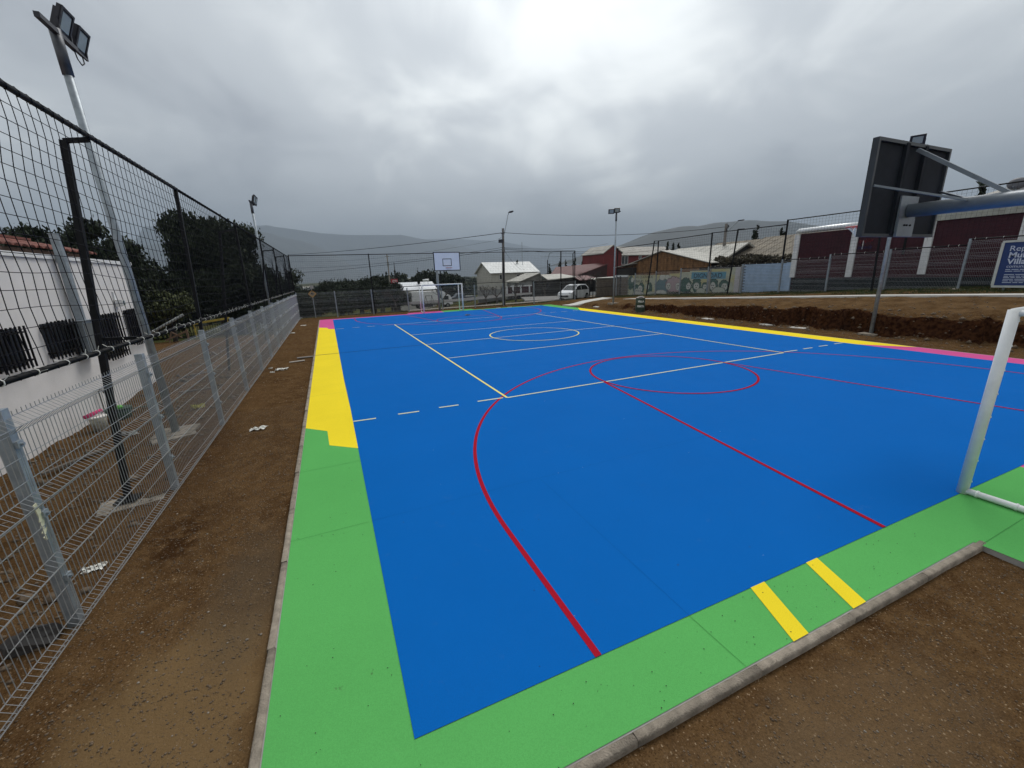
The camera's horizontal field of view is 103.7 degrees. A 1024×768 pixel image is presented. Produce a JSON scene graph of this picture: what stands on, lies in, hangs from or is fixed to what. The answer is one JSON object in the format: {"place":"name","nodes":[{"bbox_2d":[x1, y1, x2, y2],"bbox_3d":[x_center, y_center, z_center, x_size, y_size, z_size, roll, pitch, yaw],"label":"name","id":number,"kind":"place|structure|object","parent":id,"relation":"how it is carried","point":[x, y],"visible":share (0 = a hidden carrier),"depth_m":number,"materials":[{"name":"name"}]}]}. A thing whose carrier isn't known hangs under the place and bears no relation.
{"place":"outdoors","nodes":[
{"label":"outdoors","id":0,"kind":"place"},
{"bbox_2d":[0,227,369,282],"bbox_3d":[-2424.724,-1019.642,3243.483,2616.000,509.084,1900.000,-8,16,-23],"label":"hill","id":1,"kind":"structure","parent":0,"point":[286,246],"depth_m":3279.51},
{"bbox_2d":[166,320,289,338],"bbox_3d":[-21.403,-4.255,30.992,8.089,1.200,0.036,-13,19,-36],"label":"picket fence","id":2,"kind":"object","parent":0,"point":[211,331],"visible":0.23,"depth_m":30.03,"materials":[{"name":"black paint"}]},
{"bbox_2d":[227,321,247,334],"bbox_3d":[-20.675,-4.200,30.324,1.060,1.040,0.860,-8,16,-23],"label":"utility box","id":3,"kind":"object","parent":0,"point":[239,329],"visible":0.25,"depth_m":30.06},
{"bbox_2d":[135,225,554,278],"bbox_3d":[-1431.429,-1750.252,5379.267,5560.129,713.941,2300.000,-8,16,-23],"label":"mountain","id":4,"kind":"structure","parent":0,"point":[341,243],"depth_m":5009.87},
{"bbox_2d":[406,292,531,304],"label":"road","id":5,"kind":"structure","parent":0,"point":[479,298],"depth_m":60.56,"materials":[{"name":"asphalt"}]},
{"bbox_2d":[350,297,593,314],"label":"grass","id":6,"kind":"structure","parent":0,"point":[455,308],"depth_m":34.67,"materials":[{"name":"plant"}]},
{"bbox_2d":[427,239,584,267],"bbox_3d":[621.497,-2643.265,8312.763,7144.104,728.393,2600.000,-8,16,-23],"label":"mountain","id":7,"kind":"structure","parent":0,"point":[513,254],"depth_m":7898.18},
{"bbox_2d":[0,276,1023,767],"bbox_3d":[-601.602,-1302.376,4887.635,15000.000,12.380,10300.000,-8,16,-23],"label":"ground","id":8,"kind":"structure","parent":0,"point":[268,392],"depth_m":3.04,"materials":[{"name":"soil"}]},
{"bbox_2d":[0,622,63,659],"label":"rock","id":9,"kind":"object","parent":8,"relation":"on","point":[18,647],"visible":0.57,"depth_m":2.96,"materials":[{"name":"stone"}]},
{"bbox_2d":[39,448,105,474],"bbox_3d":[-6.766,1.185,6.230,0.070,0.031,0.900,-3,15,3],"label":"plank","id":10,"kind":"object","parent":8,"relation":"on","point":[68,463],"visible":0.79,"depth_m":6.16,"materials":[{"name":"brown wood"}]},
{"bbox_2d":[0,215,153,314],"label":"broadleaf tree","id":11,"kind":"object","parent":8,"relation":"on","point":[27,230],"visible":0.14,"depth_m":20.14,"materials":[{"name":"green plant"}]},
{"bbox_2d":[0,234,155,475],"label":"building","id":12,"kind":"structure","parent":8,"relation":"on","point":[17,395],"depth_m":7.41,"materials":[{"name":"white paint"}]},
{"bbox_2d":[0,326,38,374],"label":"window","id":13,"kind":"structure","parent":12,"relation":"in","point":[10,361],"depth_m":6.41,"materials":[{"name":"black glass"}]},
{"bbox_2d":[39,318,83,359],"bbox_3d":[-8.497,-0.860,7.601,0.131,0.680,0.842,-8,16,-23],"label":"window","id":14,"kind":"structure","parent":12,"relation":"in","point":[55,329],"depth_m":7.54,"materials":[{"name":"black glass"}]},
{"bbox_2d":[47,233,96,357],"bbox_3d":[-8.730,-1.736,8.038,0.220,2.396,0.500,-8,16,-23],"label":"service post","id":15,"kind":"object","parent":12,"relation":"attached to","point":[76,310],"visible":0.67,"depth_m":8.00,"materials":[{"name":"metal"}]},
{"bbox_2d":[83,322,96,351],"bbox_3d":[-8.624,-0.939,8.291,0.008,0.640,0.400,-8,16,-23],"label":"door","id":16,"kind":"structure","parent":15,"relation":"in","point":[89,325],"depth_m":8.21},
{"bbox_2d":[100,312,130,360],"bbox_3d":[-9.271,-1.121,9.348,0.131,1.040,0.922,-8,16,-23],"label":"window","id":17,"kind":"structure","parent":12,"relation":"in","point":[118,352],"depth_m":9.35,"materials":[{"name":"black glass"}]},
{"bbox_2d":[111,291,125,306],"bbox_3d":[-9.585,-2.075,9.807,0.170,0.360,0.160,-8,16,-23],"label":"wall lamp","id":18,"kind":"object","parent":12,"relation":"attached to","point":[115,299],"visible":0.86,"depth_m":9.76,"materials":[{"name":"white paint"}]},
{"bbox_2d":[123,308,143,344],"bbox_3d":[-9.823,-1.514,10.519,0.131,0.920,0.742,-8,16,-23],"label":"window","id":19,"kind":"structure","parent":12,"relation":"in","point":[129,311],"depth_m":10.29,"materials":[{"name":"black glass"}]},
{"bbox_2d":[80,561,107,573],"bbox_3d":[-3.977,1.744,3.812,0.210,0.029,0.104,-8,16,-23],"label":"rag","id":20,"kind":"object","parent":8,"relation":"on","point":[96,568],"visible":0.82,"depth_m":3.81,"materials":[{"name":"white fabric"}]},
{"bbox_2d":[87,414,109,431],"bbox_3d":[-7.909,0.752,7.719,0.287,0.285,0.271,-8,16,-23],"label":"paint bucket","id":21,"kind":"object","parent":8,"relation":"on","point":[99,421],"visible":0.67,"depth_m":7.65,"materials":[{"name":"white plastic"}]},
{"bbox_2d":[32,2,200,440],"bbox_3d":[-6.093,-2.019,6.256,0.600,6.402,1.230,-8,16,-23],"label":"floodlight mast","id":22,"kind":"object","parent":8,"relation":"on","point":[64,29],"visible":0.96,"depth_m":5.86,"materials":[{"name":"metal"}]},
{"bbox_2d":[103,405,131,420],"bbox_3d":[-8.210,0.611,8.415,0.450,0.235,0.443,-8,16,-23],"label":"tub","id":23,"kind":"object","parent":8,"relation":"on","point":[130,406],"visible":0.4,"depth_m":8.34,"materials":[{"name":"grey plastic"}]},
{"bbox_2d":[0,342,254,659],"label":"pebbles","id":24,"kind":"object","parent":8,"relation":"on","point":[135,455],"visible":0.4,"depth_m":6.39,"materials":[{"name":"stone"}]},
{"bbox_2d":[95,493,163,517],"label":"concrete slab","id":25,"kind":"structure","parent":8,"relation":"on","point":[111,508],"depth_m":4.92,"materials":[{"name":"concrete"}]},
{"bbox_2d":[0,343,267,684],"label":"pebbles","id":26,"kind":"object","parent":8,"relation":"on","point":[34,598],"visible":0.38,"depth_m":5.25,"materials":[{"name":"brown stone"}]},
{"bbox_2d":[0,336,279,671],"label":"pebbles","id":27,"kind":"object","parent":8,"relation":"on","point":[26,599],"visible":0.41,"depth_m":5.60,"materials":[{"name":"grey stone"}]},
{"bbox_2d":[0,78,293,504],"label":"ball net","id":28,"kind":"object","parent":8,"relation":"on","point":[102,350],"visible":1,"depth_m":4.78,"materials":[{"name":"black paint"}]},
{"bbox_2d":[0,294,299,738],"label":"wire fence","id":29,"kind":"object","parent":8,"relation":"on","point":[21,478],"visible":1,"depth_m":3.79,"materials":[{"name":"metal"}]},
{"bbox_2d":[33,503,47,539],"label":"tape strips","id":30,"kind":"object","parent":29,"relation":"attached to","point":[39,515],"visible":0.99,"depth_m":2.93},
{"bbox_2d":[0,403,304,767],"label":"pebbles","id":31,"kind":"object","parent":8,"relation":"on","point":[133,734],"visible":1,"depth_m":3.20,"materials":[{"name":"gravel"}]},
{"bbox_2d":[150,314,183,333],"bbox_3d":[-14.678,-2.530,17.067,1.356,0.807,0.105,-10,17,-27],"label":"pipe","id":32,"kind":"object","parent":8,"relation":"on","point":[163,325],"visible":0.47,"depth_m":17.04,"materials":[{"name":"grey metal"}]},
{"bbox_2d":[144,288,194,341],"bbox_3d":[-21.615,-4.192,25.446,3.435,3.858,3.522,-8,16,-23],"label":"tree","id":33,"kind":"object","parent":8,"relation":"on","point":[168,315],"visible":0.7,"depth_m":25.02,"materials":[{"name":"green plant"}]},
{"bbox_2d":[30,335,311,763],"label":"pebbles","id":34,"kind":"object","parent":8,"relation":"on","point":[141,632],"visible":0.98,"depth_m":3.28,"materials":[{"name":"stone"}]},
{"bbox_2d":[131,254,212,339],"bbox_3d":[-29.669,-6.854,31.620,9.543,7.896,9.723,-2,15,1],"label":"pepper tree","id":35,"kind":"object","parent":8,"relation":"on","point":[162,281],"visible":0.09,"depth_m":31.24,"materials":[{"name":"green plant"}]},
{"bbox_2d":[150,431,196,444],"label":"concrete slab","id":36,"kind":"structure","parent":8,"relation":"on","point":[156,442],"depth_m":6.99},
{"bbox_2d":[165,330,189,342],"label":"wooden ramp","id":37,"kind":"structure","parent":8,"relation":"on","point":[176,335],"depth_m":23.78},
{"bbox_2d":[193,317,228,337],"bbox_3d":[-22.287,-4.215,29.919,2.367,1.350,0.140,-8,16,-23],"label":"yellow barrier","id":38,"kind":"object","parent":8,"relation":"on","point":[207,322],"visible":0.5,"depth_m":29.70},
{"bbox_2d":[153,208,284,332],"bbox_3d":[-26.320,-10.048,36.781,9.749,10.731,9.362,-8,16,-23],"label":"pepper tree","id":39,"kind":"object","parent":8,"relation":"on","point":[234,267],"visible":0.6,"depth_m":34.04,"materials":[{"name":"green plant"}]},
{"bbox_2d":[213,296,281,330],"bbox_3d":[-24.097,-6.251,37.221,4.082,3.847,5.529,8,18,31],"label":"bush","id":40,"kind":"object","parent":8,"relation":"on","point":[242,312],"visible":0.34,"depth_m":36.01,"materials":[{"name":"green plant"}]},
{"bbox_2d":[248,194,275,335],"bbox_3d":[-12.496,-5.757,20.464,0.297,7.051,1.401,-8,16,-23],"label":"floodlight mast","id":41,"kind":"object","parent":8,"relation":"on","point":[252,202],"visible":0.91,"depth_m":19.66,"materials":[{"name":"metal"}]},
{"bbox_2d":[251,307,292,327],"bbox_3d":[-20.213,-5.365,34.075,3.471,2.742,3.267,-8,16,-23],"label":"bush","id":42,"kind":"object","parent":8,"relation":"on","point":[267,316],"visible":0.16,"depth_m":32.86,"materials":[{"name":"green plant"}]},
{"bbox_2d":[278,268,304,300],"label":"broadleaf tree","id":43,"kind":"object","parent":8,"relation":"on","point":[295,280],"visible":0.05,"depth_m":49.81,"materials":[{"name":"green plant"}]},
{"bbox_2d":[279,294,328,317],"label":"bush","id":44,"kind":"object","parent":8,"relation":"on","point":[321,311],"visible":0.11,"depth_m":42.59,"materials":[{"name":"green plant"}]},
{"bbox_2d":[285,287,328,317],"bbox_3d":[-19.195,-7.300,37.434,3.696,3.297,4.845,1,15,9],"label":"bush","id":45,"kind":"object","parent":8,"relation":"on","point":[301,299],"visible":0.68,"depth_m":36.34,"materials":[{"name":"green plant"}]},
{"bbox_2d":[318,288,365,315],"bbox_3d":[-15.849,-7.515,37.711,3.878,3.199,4.376,-2,15,2],"label":"bush","id":46,"kind":"object","parent":8,"relation":"on","point":[353,304],"visible":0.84,"depth_m":36.86,"materials":[{"name":"green plant"}]},
{"bbox_2d":[318,278,368,312],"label":"bush","id":47,"kind":"object","parent":8,"relation":"on","point":[338,285],"visible":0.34,"depth_m":44.88,"materials":[{"name":"green plant"}]},
{"bbox_2d":[332,275,376,313],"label":"bush","id":48,"kind":"object","parent":8,"relation":"on","point":[366,281],"visible":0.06,"depth_m":48.09,"materials":[{"name":"green plant"}]},
{"bbox_2d":[352,284,386,312],"bbox_3d":[-14.490,-8.377,40.358,3.478,3.656,4.570,-8,16,-23],"label":"bush","id":49,"kind":"object","parent":8,"relation":"on","point":[368,302],"visible":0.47,"depth_m":39.53,"materials":[{"name":"green plant"}]},
{"bbox_2d":[194,274,545,325],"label":"woodland","id":50,"kind":"object","parent":8,"relation":"on","point":[470,280],"visible":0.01,"depth_m":147.77,"materials":[{"name":"green plant"}]},
{"bbox_2d":[358,273,389,312],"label":"broadleaf tree","id":51,"kind":"object","parent":8,"relation":"on","point":[383,281],"visible":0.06,"depth_m":53.27,"materials":[{"name":"green plant"}]},
{"bbox_2d":[364,281,404,311],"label":"bush","id":52,"kind":"object","parent":8,"relation":"on","point":[393,291],"visible":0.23,"depth_m":48.11,"materials":[{"name":"green plant"}]},
{"bbox_2d":[375,271,411,310],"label":"tree","id":53,"kind":"object","parent":8,"relation":"on","point":[401,277],"visible":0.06,"depth_m":92.03,"materials":[{"name":"green plant"}]},
{"bbox_2d":[383,282,403,310],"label":"broadleaf tree","id":54,"kind":"object","parent":8,"relation":"on","point":[397,285],"visible":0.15,"depth_m":64.26,"materials":[{"name":"green plant"}]},
{"bbox_2d":[387,292,411,310],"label":"bush","id":55,"kind":"object","parent":8,"relation":"on","point":[403,301],"visible":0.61,"depth_m":52.50,"materials":[{"name":"green plant"}]},
{"bbox_2d":[398,281,436,310],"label":"house","id":56,"kind":"structure","parent":8,"relation":"on","point":[415,285],"depth_m":85.86,"materials":[{"name":"silver metal"}]},
{"bbox_2d":[415,269,440,290],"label":"tree","id":57,"kind":"object","parent":8,"relation":"on","point":[428,275],"visible":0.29,"depth_m":92.78,"materials":[{"name":"green plant"}]},
{"bbox_2d":[288,251,574,313],"bbox_3d":[-4.717,-8.400,32.684,23.262,4.428,0.757,-8,16,-23],"label":"ball net","id":58,"kind":"object","parent":8,"relation":"on","point":[560,281],"visible":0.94,"depth_m":31.39,"materials":[{"name":"black paint"}]},
{"bbox_2d":[410,291,452,308],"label":"box truck","id":59,"kind":"object","parent":8,"relation":"on","point":[434,296],"visible":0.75,"depth_m":71.33,"materials":[{"name":"white paint"}]},
{"bbox_2d":[295,281,575,319],"bbox_3d":[-4.708,-6.961,32.813,22.902,2.181,0.464,-8,16,-22],"label":"wire fence","id":60,"kind":"object","parent":8,"relation":"on","point":[532,297],"visible":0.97,"depth_m":31.98,"materials":[{"name":"metal"}]},
{"bbox_2d":[433,252,460,310],"bbox_3d":[-4.946,-7.272,29.236,1.860,4.270,3.803,-8,16,-23],"label":"basketball hoop","id":61,"kind":"object","parent":8,"relation":"on","point":[446,261],"visible":0.98,"depth_m":27.75,"materials":[{"name":"black paint"}]},
{"bbox_2d":[438,271,467,296],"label":"tree","id":62,"kind":"object","parent":8,"relation":"on","point":[456,277],"visible":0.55,"depth_m":97.16,"materials":[{"name":"green plant"}]},
{"bbox_2d":[478,289,501,302],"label":"yard wall","id":63,"kind":"structure","parent":8,"relation":"on","point":[490,293],"depth_m":66.40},
{"bbox_2d":[407,295,594,310],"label":"footpath","id":64,"kind":"structure","parent":8,"relation":"on","point":[489,305],"depth_m":35.44,"materials":[{"name":"concrete"}]},
{"bbox_2d":[498,211,512,304],"bbox_3d":[-0.429,-10.629,34.521,1.417,7.884,0.345,-7,16,-19],"label":"utility pole","id":65,"kind":"object","parent":8,"relation":"on","point":[502,242],"visible":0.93,"depth_m":34.16,"materials":[{"name":"concrete"}]},
{"bbox_2d":[290,233,498,254],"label":"overhead cable","id":66,"kind":"object","parent":65,"relation":"attached to","point":[406,244],"visible":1,"depth_m":42.68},
{"bbox_2d":[503,227,721,235],"bbox_3d":[8.759,-12.883,34.111,18.962,0.505,0.033,-2,15,-1],"label":"overhead cable","id":67,"kind":"object","parent":65,"relation":"attached to","point":[600,235],"visible":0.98,"depth_m":34.12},
{"bbox_2d":[474,259,539,297],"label":"house","id":68,"kind":"structure","parent":8,"relation":"on","point":[510,273],"depth_m":87.24,"materials":[{"name":"white paint"}]},
{"bbox_2d":[506,285,531,298],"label":"yard wall","id":69,"kind":"structure","parent":8,"relation":"on","point":[527,287],"depth_m":68.44,"materials":[{"name":"white paint"}]},
{"bbox_2d":[505,273,541,285],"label":"house","id":70,"kind":"structure","parent":8,"relation":"on","point":[527,276],"depth_m":77.89,"materials":[{"name":"metal"}]},
{"bbox_2d":[558,284,588,298],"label":"hatchback","id":71,"kind":"object","parent":8,"relation":"on","point":[569,290],"visible":0.62,"depth_m":40.32,"materials":[{"name":"white paint"}]},
{"bbox_2d":[532,263,615,296],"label":"house","id":72,"kind":"structure","parent":8,"relation":"on","point":[593,269],"depth_m":55.60,"materials":[{"name":"white paint"}]},
{"bbox_2d":[562,297,610,305],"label":"footpath","id":73,"kind":"structure","parent":8,"relation":"on","point":[579,303],"depth_m":33.04,"materials":[{"name":"concrete"}]},
{"bbox_2d":[576,276,620,298],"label":"picket gate","id":74,"kind":"structure","parent":8,"relation":"on","point":[590,288],"depth_m":37.28,"materials":[{"name":"black paint"}]},
{"bbox_2d":[581,245,622,276],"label":"house","id":75,"kind":"structure","parent":8,"relation":"on","point":[601,257],"depth_m":65.51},
{"bbox_2d":[596,278,627,296],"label":"block wall","id":76,"kind":"structure","parent":8,"relation":"on","point":[610,292],"depth_m":40.17,"materials":[{"name":"concrete"}]},
{"bbox_2d":[607,208,620,304],"bbox_3d":[7.077,-8.692,28.207,1.014,6.751,0.560,-8,16,-23],"label":"floodlight mast","id":77,"kind":"object","parent":8,"relation":"on","point":[614,210],"visible":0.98,"depth_m":27.95,"materials":[{"name":"metal"}]},
{"bbox_2d":[248,321,985,767],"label":"kerb","id":78,"kind":"structure","parent":8,"relation":"on","point":[656,727],"depth_m":2.69,"materials":[{"name":"concrete"}]},
{"bbox_2d":[613,263,637,277],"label":"shed","id":79,"kind":"structure","parent":8,"relation":"on","point":[627,271],"depth_m":38.47,"materials":[{"name":"white paint"}]},
{"bbox_2d":[635,298,644,311],"bbox_3d":[8.085,-4.959,25.354,0.596,0.880,0.596,-8,16,-23],"label":"oil drum","id":80,"kind":"object","parent":8,"relation":"on","point":[640,305],"visible":0.98,"depth_m":25.13,"materials":[{"name":"white paint"}]},
{"bbox_2d":[617,246,665,267],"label":"house","id":81,"kind":"structure","parent":8,"relation":"on","point":[630,256],"depth_m":68.00,"materials":[{"name":"white paint"}]},
{"bbox_2d":[260,304,1023,767],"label":"court","id":82,"kind":"object","parent":8,"relation":"on","point":[478,574],"visible":0.99,"depth_m":4.30,"materials":[{"name":"blue paint"}]},
{"bbox_2d":[419,283,463,312],"bbox_3d":[-5.310,-6.492,30.298,3.092,2.040,1.029,-8,16,-23],"label":"goal","id":83,"kind":"object","parent":82,"relation":"on","point":[461,288],"visible":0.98,"depth_m":29.97,"materials":[{"name":"white metal"}]},
{"bbox_2d":[956,307,1023,512],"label":"goal","id":84,"kind":"object","parent":82,"relation":"on","point":[1003,349],"visible":1,"depth_m":4.21,"materials":[{"name":"white metal"}]},
{"bbox_2d":[623,250,718,274],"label":"house","id":85,"kind":"structure","parent":8,"relation":"on","point":[679,260],"depth_m":34.04,"materials":[{"name":"orange wood"}]},
{"bbox_2d":[627,266,744,294],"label":"boundary wall","id":86,"kind":"structure","parent":8,"relation":"on","point":[664,283],"depth_m":31.04,"materials":[{"name":"paint"}]},
{"bbox_2d":[676,242,754,263],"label":"house","id":87,"kind":"structure","parent":8,"relation":"on","point":[728,250],"depth_m":33.74,"materials":[{"name":"metal"}]},
{"bbox_2d":[666,253,792,293],"bbox_3d":[15.829,-7.878,29.988,3.162,3.466,12.086,-12,18,-34],"label":"creeper","id":88,"kind":"object","parent":8,"relation":"on","point":[759,257],"visible":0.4,"depth_m":28.57,"materials":[{"name":"green plant"}]},
{"bbox_2d":[723,219,743,245],"bbox_3d":[18.620,-10.592,34.338,0.315,6.235,1.748,-8,16,-23],"label":"utility pole","id":89,"kind":"object","parent":8,"relation":"on","point":[725,233],"visible":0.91,"depth_m":34.29,"materials":[{"name":"concrete"}]},
{"bbox_2d":[715,239,759,244],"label":"house","id":90,"kind":"structure","parent":8,"relation":"on","point":[753,241],"depth_m":40.05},
{"bbox_2d":[742,262,790,291],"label":"boundary wall","id":91,"kind":"structure","parent":8,"relation":"on","point":[751,274],"depth_m":25.85,"materials":[{"name":"blue paint"}]},
{"bbox_2d":[736,229,845,256],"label":"house","id":92,"kind":"structure","parent":8,"relation":"on","point":[778,250],"depth_m":31.79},
{"bbox_2d":[615,238,1019,295],"bbox_3d":[15.595,-6.218,23.609,0.488,3.715,30.444,-8,16,-23],"label":"wire fence","id":93,"kind":"object","parent":8,"relation":"on","point":[965,260],"visible":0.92,"depth_m":21.35,"materials":[{"name":"metal"}]},
{"bbox_2d":[616,180,1023,295],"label":"fence","id":94,"kind":"object","parent":8,"relation":"on","point":[877,252],"visible":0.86,"depth_m":22.76,"materials":[{"name":"metal"}]},
{"bbox_2d":[624,303,1023,351],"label":"pebbles","id":95,"kind":"object","parent":8,"relation":"on","point":[926,339],"visible":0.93,"depth_m":16.07,"materials":[{"name":"brown stone"}]},
{"bbox_2d":[629,293,1023,298],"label":"footpath","id":96,"kind":"structure","parent":8,"relation":"on","point":[929,295],"depth_m":17.25,"materials":[{"name":"concrete"}]},
{"bbox_2d":[664,554,1023,767],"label":"pebbles","id":97,"kind":"object","parent":8,"relation":"on","point":[758,745],"visible":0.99,"depth_m":2.46,"materials":[{"name":"gravel"}]},
{"bbox_2d":[857,133,927,335],"bbox_3d":[12.978,-4.883,13.895,0.600,6.525,0.887,-8,16,-23],"label":"floodlight mast","id":98,"kind":"object","parent":8,"relation":"on","point":[920,138],"visible":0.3,"depth_m":14.15,"materials":[{"name":"metal"}]},
{"bbox_2d":[789,205,1023,290],"bbox_3d":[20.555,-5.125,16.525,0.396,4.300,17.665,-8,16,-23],"label":"building","id":99,"kind":"structure","parent":8,"relation":"on","point":[948,240],"depth_m":19.18,"materials":[{"name":"red paint"}]},
{"bbox_2d":[845,136,1023,237],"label":"basketball hoop","id":100,"kind":"object","parent":8,"relation":"on","point":[903,192],"visible":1,"depth_m":5.46,"materials":[{"name":"black paint"}]},
{"bbox_2d":[975,181,986,195],"bbox_3d":[29.064,-9.695,25.522,2.151,6.034,2.271,-15,20,-39],"label":"conifer","id":101,"kind":"object","parent":8,"relation":"on","point":[981,190],"depth_m":24.80,"materials":[{"name":"green plant"}]},
{"bbox_2d":[984,188,1023,194],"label":"house","id":102,"kind":"structure","parent":8,"relation":"on","point":[997,191],"depth_m":17.93,"materials":[{"name":"white paint"}]},
{"bbox_2d":[1007,177,1023,190],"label":"satellite dish","id":103,"kind":"object","parent":102,"relation":"attached to","point":[1014,185],"visible":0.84,"depth_m":17.14,"materials":[{"name":"metal"}]},
{"bbox_2d":[991,240,1023,289],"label":"information sign","id":104,"kind":"object","parent":8,"relation":"on","point":[1009,270],"visible":1,"depth_m":14.93,"materials":[{"name":"metal"}]},
{"bbox_2d":[0,0,1023,251],"label":"sky","id":105,"kind":"structure","parent":0,"point":[421,119],"materials":[{"name":"grey"}]},
{"bbox_2d":[521,296,568,301],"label":"driveway","id":106,"kind":"structure","parent":0,"point":[537,298],"depth_m":43.82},
{"bbox_2d":[539,220,841,268],"bbox_3d":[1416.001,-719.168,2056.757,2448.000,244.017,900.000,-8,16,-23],"label":"hill","id":107,"kind":"structure","parent":0,"point":[656,237],"depth_m":1852.61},
{"bbox_2d":[570,288,1023,353],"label":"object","id":108,"kind":"object","parent":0,"point":[831,310],"visible":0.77,"depth_m":17.34,"materials":[{"name":"brown soil"}]},
{"bbox_2d":[606,285,1023,297],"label":"grass","id":109,"kind":"structure","parent":0,"point":[987,287],"depth_m":19.54,"materials":[{"name":"plant"}]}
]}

